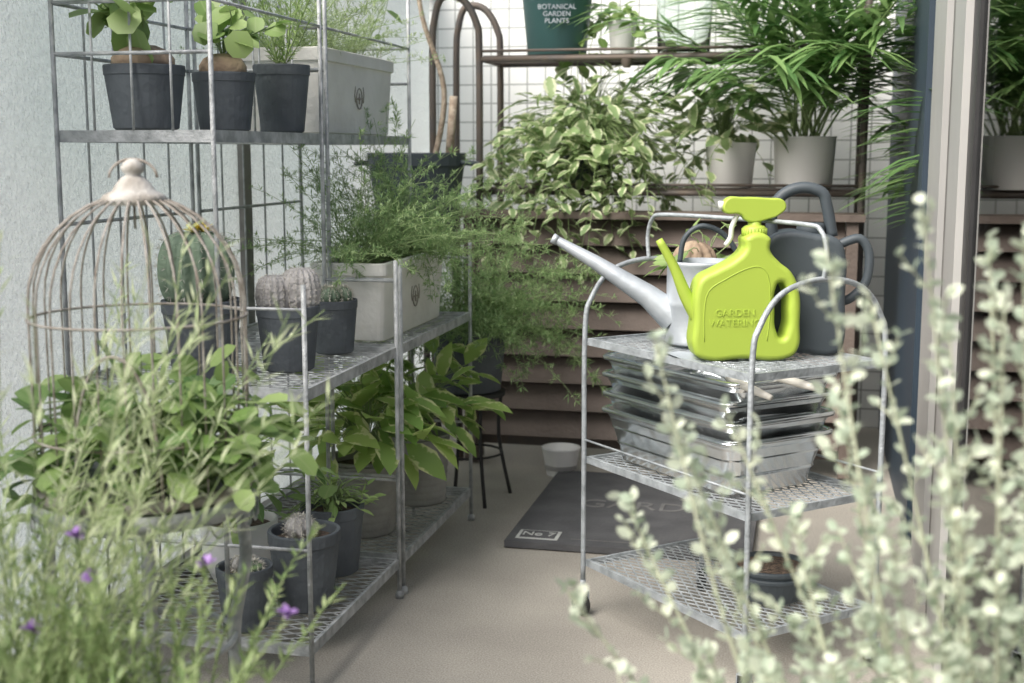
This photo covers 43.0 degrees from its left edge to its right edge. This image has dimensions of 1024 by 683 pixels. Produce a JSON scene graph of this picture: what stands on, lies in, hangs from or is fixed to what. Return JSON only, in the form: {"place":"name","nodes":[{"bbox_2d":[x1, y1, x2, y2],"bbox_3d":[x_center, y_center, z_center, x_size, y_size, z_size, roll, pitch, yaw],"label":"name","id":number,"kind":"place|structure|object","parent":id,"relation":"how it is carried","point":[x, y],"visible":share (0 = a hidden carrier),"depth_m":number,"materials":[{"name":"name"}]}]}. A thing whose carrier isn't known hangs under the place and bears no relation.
{"place":"outdoors","nodes":[
{"label":"outdoors","id":0,"kind":"place"},
{"bbox_2d":[58,410,933,682],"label":"balcony floor","id":1,"kind":"structure","parent":0,"point":[479,602],"depth_m":3.13,"materials":[{"name":"concrete"}]},
{"bbox_2d":[30,477,258,682],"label":"round metal plant table","id":2,"kind":"object","parent":1,"relation":"on","point":[245,556],"visible":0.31,"depth_m":1.83,"materials":[{"name":"metal"}]},
{"bbox_2d":[25,158,253,515],"bbox_3d":[-0.535,-0.023,1.866,0.312,0.477,0.313,2,9,13],"label":"birdcage","id":3,"kind":"object","parent":2,"relation":"on","point":[133,187],"visible":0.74,"depth_m":1.80,"materials":[{"name":"metal"}]},
{"bbox_2d":[0,340,337,584],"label":"potted peperomia","id":4,"kind":"object","parent":2,"relation":"on","point":[306,463],"visible":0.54,"depth_m":1.81,"materials":[{"name":"plant"}]},
{"bbox_2d":[3,0,316,682],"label":"screen frame","id":5,"kind":"object","parent":1,"relation":"on","point":[249,218],"visible":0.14,"depth_m":3.64,"materials":[{"name":"grey metal"}]},
{"bbox_2d":[0,0,431,656],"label":"frosted glass screen","id":6,"kind":"object","parent":5,"relation":"attached to","point":[28,204],"visible":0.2,"depth_m":2.89,"materials":[{"name":"white glass"}]},
{"bbox_2d":[0,213,341,682],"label":"ornamental grass","id":7,"kind":"object","parent":1,"relation":"on","point":[117,559],"depth_m":1.47,"materials":[{"name":"plant"}]},
{"bbox_2d":[0,474,345,682],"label":"rosemary planter","id":8,"kind":"object","parent":1,"relation":"on","point":[101,673],"visible":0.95,"depth_m":1.36,"materials":[{"name":"plant"}]},
{"bbox_2d":[48,0,403,682],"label":"wire plant rack","id":9,"kind":"object","parent":1,"relation":"on","point":[375,355],"visible":0.6,"depth_m":2.73,"materials":[{"name":"grey metal"}]},
{"bbox_2d":[69,0,185,129],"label":"potted caudex plant","id":10,"kind":"object","parent":9,"relation":"on","point":[151,91],"visible":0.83,"depth_m":2.60,"materials":[{"name":"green plant"}]},
{"bbox_2d":[153,222,239,378],"bbox_3d":[-0.650,-0.087,2.686,0.188,0.329,0.191,2,9,13],"label":"potted cactus","id":11,"kind":"object","parent":9,"relation":"on","point":[187,273],"visible":0.57,"depth_m":2.63,"materials":[{"name":"plant"}]},
{"bbox_2d":[191,1,291,130],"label":"potted caudex plant","id":12,"kind":"object","parent":9,"relation":"on","point":[234,82],"visible":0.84,"depth_m":2.78,"materials":[{"name":"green plant"}]},
{"bbox_2d":[215,554,272,633],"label":"potted cactus","id":13,"kind":"object","parent":9,"relation":"on","point":[256,598],"visible":0.45,"depth_m":2.71,"materials":[{"name":"ceramic"}]},
{"bbox_2d":[200,436,327,581],"bbox_3d":[-0.660,0.378,3.030,0.384,0.369,0.409,7,11,39],"label":"potted leafy plant","id":14,"kind":"object","parent":9,"relation":"on","point":[265,520],"visible":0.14,"depth_m":2.98,"materials":[{"name":"green plant"}]},
{"bbox_2d":[220,0,319,132],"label":"potted succulent","id":15,"kind":"object","parent":9,"relation":"on","point":[281,87],"visible":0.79,"depth_m":2.98,"materials":[{"name":"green plant"}]},
{"bbox_2d":[254,266,321,372],"bbox_3d":[-0.480,-0.050,2.799,0.143,0.223,0.138,2,9,13],"label":"potted cactus","id":16,"kind":"object","parent":9,"relation":"on","point":[284,289],"visible":0.9,"depth_m":2.76,"materials":[{"name":"ceramic"}]},
{"bbox_2d":[267,512,340,613],"bbox_3d":[-0.458,0.480,2.870,0.160,0.214,0.160,2,9,13],"label":"potted cactus","id":17,"kind":"object","parent":9,"relation":"on","point":[325,545],"visible":0.73,"depth_m":2.82,"materials":[{"name":"ceramic"}]},
{"bbox_2d":[278,466,385,577],"bbox_3d":[-0.427,0.431,3.095,0.239,0.246,0.228,4,9,27],"label":"potted succulent","id":18,"kind":"object","parent":9,"relation":"on","point":[346,511],"visible":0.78,"depth_m":3.07,"materials":[{"name":"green plant"}]},
{"bbox_2d":[316,282,357,354],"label":"potted cactus","id":19,"kind":"object","parent":9,"relation":"on","point":[336,332],"visible":0.88,"depth_m":3.00,"materials":[{"name":"ceramic"}]},
{"bbox_2d":[190,0,474,594],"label":"wire plant rack","id":20,"kind":"object","parent":1,"relation":"on","point":[452,320],"visible":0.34,"depth_m":3.41,"materials":[{"name":"grey metal"}]},
{"bbox_2d":[180,0,445,135],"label":"fern planter box","id":21,"kind":"object","parent":20,"relation":"on","point":[358,83],"visible":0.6,"depth_m":3.36,"materials":[{"name":"metal"}]},
{"bbox_2d":[261,356,468,538],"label":"potted golden pothos","id":22,"kind":"object","parent":20,"relation":"on","point":[362,447],"visible":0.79,"depth_m":3.33,"materials":[{"name":"plant"}]},
{"bbox_2d":[225,96,592,341],"bbox_3d":[-0.316,-0.349,3.450,0.826,0.625,1.145,5,10,29],"label":"asparagus fern trough","id":23,"kind":"object","parent":20,"relation":"on","point":[420,249],"visible":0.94,"depth_m":3.33,"materials":[{"name":"plant"}]},
{"bbox_2d":[339,325,511,506],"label":"potted golden pothos","id":24,"kind":"object","parent":20,"relation":"on","point":[430,490],"visible":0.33,"depth_m":3.68,"materials":[{"name":"plant"}]},
{"bbox_2d":[329,179,621,406],"bbox_3d":[-0.091,-0.155,4.102,1.037,0.711,0.991,2,9,13],"label":"asparagus fern","id":25,"kind":"object","parent":20,"relation":"on","point":[493,323],"visible":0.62,"depth_m":4.00,"materials":[{"name":"plant"}]},
{"bbox_2d":[375,236,463,460],"bbox_3d":[-0.328,0.036,4.569,0.320,0.800,0.318,2,9,13],"label":"plant stand","id":26,"kind":"object","parent":1,"relation":"on","point":[461,454],"visible":0.03,"depth_m":4.57,"materials":[{"name":"metal"}]},
{"bbox_2d":[354,0,504,234],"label":"potted slender tree","id":27,"kind":"object","parent":26,"relation":"on","point":[447,163],"visible":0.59,"depth_m":4.36,"materials":[{"name":"green plant"}]},
{"bbox_2d":[437,388,511,508],"bbox_3d":[-0.136,0.328,4.143,0.228,0.349,0.228,3,9,20],"label":"metal plant stand","id":28,"kind":"object","parent":1,"relation":"on","point":[500,394],"visible":0.42,"depth_m":4.08,"materials":[{"name":"black painted metal"}]},
{"bbox_2d":[541,442,580,476],"bbox_3d":[0.168,0.408,4.457,0.136,0.095,0.136,2,9,13],"label":"white bowl","id":29,"kind":"object","parent":1,"relation":"on","point":[560,457],"visible":0.94,"depth_m":4.41,"materials":[{"name":"white ceramic"}]},
{"bbox_2d":[504,471,758,560],"bbox_3d":[0.401,0.514,3.958,0.680,0.023,0.830,2,9,13],"label":"doormat","id":30,"kind":"object","parent":1,"relation":"on","point":[550,519],"visible":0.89,"depth_m":3.84,"materials":[{"name":"dark grey rubber"}]},
{"bbox_2d":[429,0,872,471],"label":"pipe shelf unit","id":31,"kind":"object","parent":1,"relation":"on","point":[500,60],"visible":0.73,"depth_m":4.52,"materials":[{"name":"metal"}]},
{"bbox_2d":[523,0,591,54],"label":"enamel planter","id":32,"kind":"object","parent":31,"relation":"on","point":[540,16],"visible":0.98,"depth_m":4.51,"materials":[{"name":"metal"}]},
{"bbox_2d":[463,60,717,283],"bbox_3d":[0.265,-0.597,4.548,0.918,0.781,0.858,-5,10,-33],"label":"trailing variegated plant","id":33,"kind":"object","parent":31,"relation":"on","point":[583,145],"visible":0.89,"depth_m":4.43,"materials":[{"name":"green plant"}]},
{"bbox_2d":[554,1,656,84],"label":"potted leafy plant","id":34,"kind":"object","parent":31,"relation":"on","point":[627,39],"visible":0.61,"depth_m":4.55,"materials":[{"name":"green plant"}]},
{"bbox_2d":[656,0,712,52],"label":"glass vase","id":35,"kind":"object","parent":31,"relation":"on","point":[690,36],"visible":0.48,"depth_m":4.41,"materials":[{"name":"white"}]},
{"bbox_2d":[653,70,801,210],"bbox_3d":[0.751,-0.681,4.516,0.502,0.528,0.584,2,9,13],"label":"potted variegated plant","id":36,"kind":"object","parent":31,"relation":"on","point":[730,159],"visible":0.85,"depth_m":4.45,"materials":[{"name":"green plant"}]},
{"bbox_2d":[547,0,917,188],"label":"areca palm","id":37,"kind":"object","parent":31,"relation":"on","point":[809,158],"visible":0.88,"depth_m":4.22,"materials":[{"name":"plant"}]},
{"bbox_2d":[457,209,865,480],"bbox_3d":[0.489,0.004,4.459,1.360,0.895,0.160,2,9,13],"label":"slatted cover","id":38,"kind":"object","parent":1,"relation":"on","point":[542,409],"visible":0.33,"depth_m":4.48,"materials":[{"name":"brown wood"}]},
{"bbox_2d":[572,213,887,682],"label":"garden trolley","id":39,"kind":"object","parent":1,"relation":"on","point":[750,377],"visible":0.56,"depth_m":2.77,"materials":[{"name":"metal"}]},
{"bbox_2d":[550,223,736,346],"bbox_3d":[0.310,-0.131,2.912,0.447,0.268,0.162,0,8,0],"label":"metal watering can","id":40,"kind":"object","parent":39,"relation":"on","point":[665,310],"visible":0.41,"depth_m":2.90,"materials":[{"name":"metal"}]},
{"bbox_2d":[640,218,737,276],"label":"potted leafy plant","id":41,"kind":"object","parent":39,"relation":"on","point":[697,249],"visible":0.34,"depth_m":3.05,"materials":[{"name":"green plant"}]},
{"bbox_2d":[602,404,832,494],"bbox_3d":[0.446,0.227,2.900,0.302,0.123,0.472,-5,10,-30],"label":"galvanised tub","id":42,"kind":"object","parent":39,"relation":"on","point":[787,460],"visible":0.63,"depth_m":2.74,"materials":[{"name":"metal"}]},
{"bbox_2d":[602,388,834,442],"bbox_3d":[0.448,0.188,2.891,0.302,0.123,0.472,-5,10,-31],"label":"galvanised tub","id":43,"kind":"object","parent":42,"relation":"on","point":[779,427],"visible":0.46,"depth_m":2.73,"materials":[{"name":"metal"}]},
{"bbox_2d":[602,369,828,423],"bbox_3d":[0.445,0.146,2.890,0.302,0.123,0.472,-5,10,-29],"label":"galvanised tub","id":44,"kind":"object","parent":43,"relation":"on","point":[798,405],"visible":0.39,"depth_m":2.72,"materials":[{"name":"metal"}]},
{"bbox_2d":[603,346,837,422],"bbox_3d":[0.449,0.105,2.877,0.302,0.123,0.472,-5,10,-31],"label":"galvanised tub","id":45,"kind":"object","parent":44,"relation":"on","point":[707,385],"visible":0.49,"depth_m":2.73,"materials":[{"name":"metal"}]},
{"bbox_2d":[667,351,772,400],"bbox_3d":[0.408,0.068,2.668,0.065,0.060,0.321,-5,10,-28],"label":"hand trowel","id":46,"kind":"object","parent":45,"relation":"in","point":[759,392],"visible":0.61,"depth_m":2.62,"materials":[{"name":"metal"}]},
{"bbox_2d":[725,361,814,390],"bbox_3d":[0.490,0.062,2.688,0.065,0.052,0.322,-8,11,-42],"label":"hand trowel","id":47,"kind":"object","parent":45,"relation":"in","point":[800,383],"visible":0.33,"depth_m":2.62,"materials":[{"name":"metal"}]},
{"bbox_2d":[656,196,799,360],"bbox_3d":[0.448,-0.131,2.707,0.302,0.340,0.076,-1,8,-4],"label":"spray watering jug","id":48,"kind":"object","parent":39,"relation":"on","point":[726,302],"visible":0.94,"depth_m":2.68,"materials":[{"name":"plastic"}]},
{"bbox_2d":[731,551,810,604],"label":"stacked empty pots","id":49,"kind":"object","parent":39,"relation":"on","point":[773,578],"visible":0.52,"depth_m":2.76,"materials":[{"name":"plastic"}]},
{"bbox_2d":[765,182,873,354],"bbox_3d":[0.657,-0.159,2.803,0.241,0.368,0.116,1,8,6],"label":"plastic watering can","id":50,"kind":"object","parent":39,"relation":"on","point":[792,249],"visible":0.52,"depth_m":2.76,"materials":[{"name":"dark grey plastic"}]},
{"bbox_2d":[554,193,1023,682],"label":"silver leaf shrub","id":51,"kind":"object","parent":1,"relation":"on","point":[1001,609],"visible":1,"depth_m":1.18,"materials":[{"name":"plant"}]},
{"bbox_2d":[878,0,935,539],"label":"navy pillar","id":52,"kind":"structure","parent":1,"relation":"on","point":[902,303],"depth_m":3.92,"materials":[{"name":"metal"}]},
{"bbox_2d":[911,0,1023,682],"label":"sliding glass door","id":53,"kind":"structure","parent":1,"relation":"on","point":[975,190],"depth_m":2.48,"materials":[{"name":"metal"}]},
{"bbox_2d":[911,0,984,672],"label":"window frame","id":54,"kind":"structure","parent":53,"relation":"in","point":[959,24],"depth_m":2.76,"materials":[{"name":"metal"}]},
{"bbox_2d":[952,0,1023,682],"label":"window glass","id":55,"kind":"structure","parent":53,"relation":"in","point":[999,187],"depth_m":2.20,"materials":[{"name":"white"}]},
{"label":"ground","id":56,"kind":"structure","parent":0,"visible":0},
{"bbox_2d":[429,0,895,427],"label":"tiled wall","id":57,"kind":"structure","parent":56,"relation":"on","point":[509,15],"depth_m":5.23,"materials":[{"name":"white tile"}]},
{"bbox_3d":[1.607,0.221,4.172,0.280,0.550,0.280,2,9,13],"label":"plant plinth","id":58,"kind":"object","parent":56,"relation":"on","visible":0},
{"bbox_2d":[806,0,922,240],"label":"areca palm","id":59,"kind":"object","parent":58,"relation":"on","point":[890,184],"visible":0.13,"depth_m":4.12,"materials":[{"name":"plant"}]}
]}

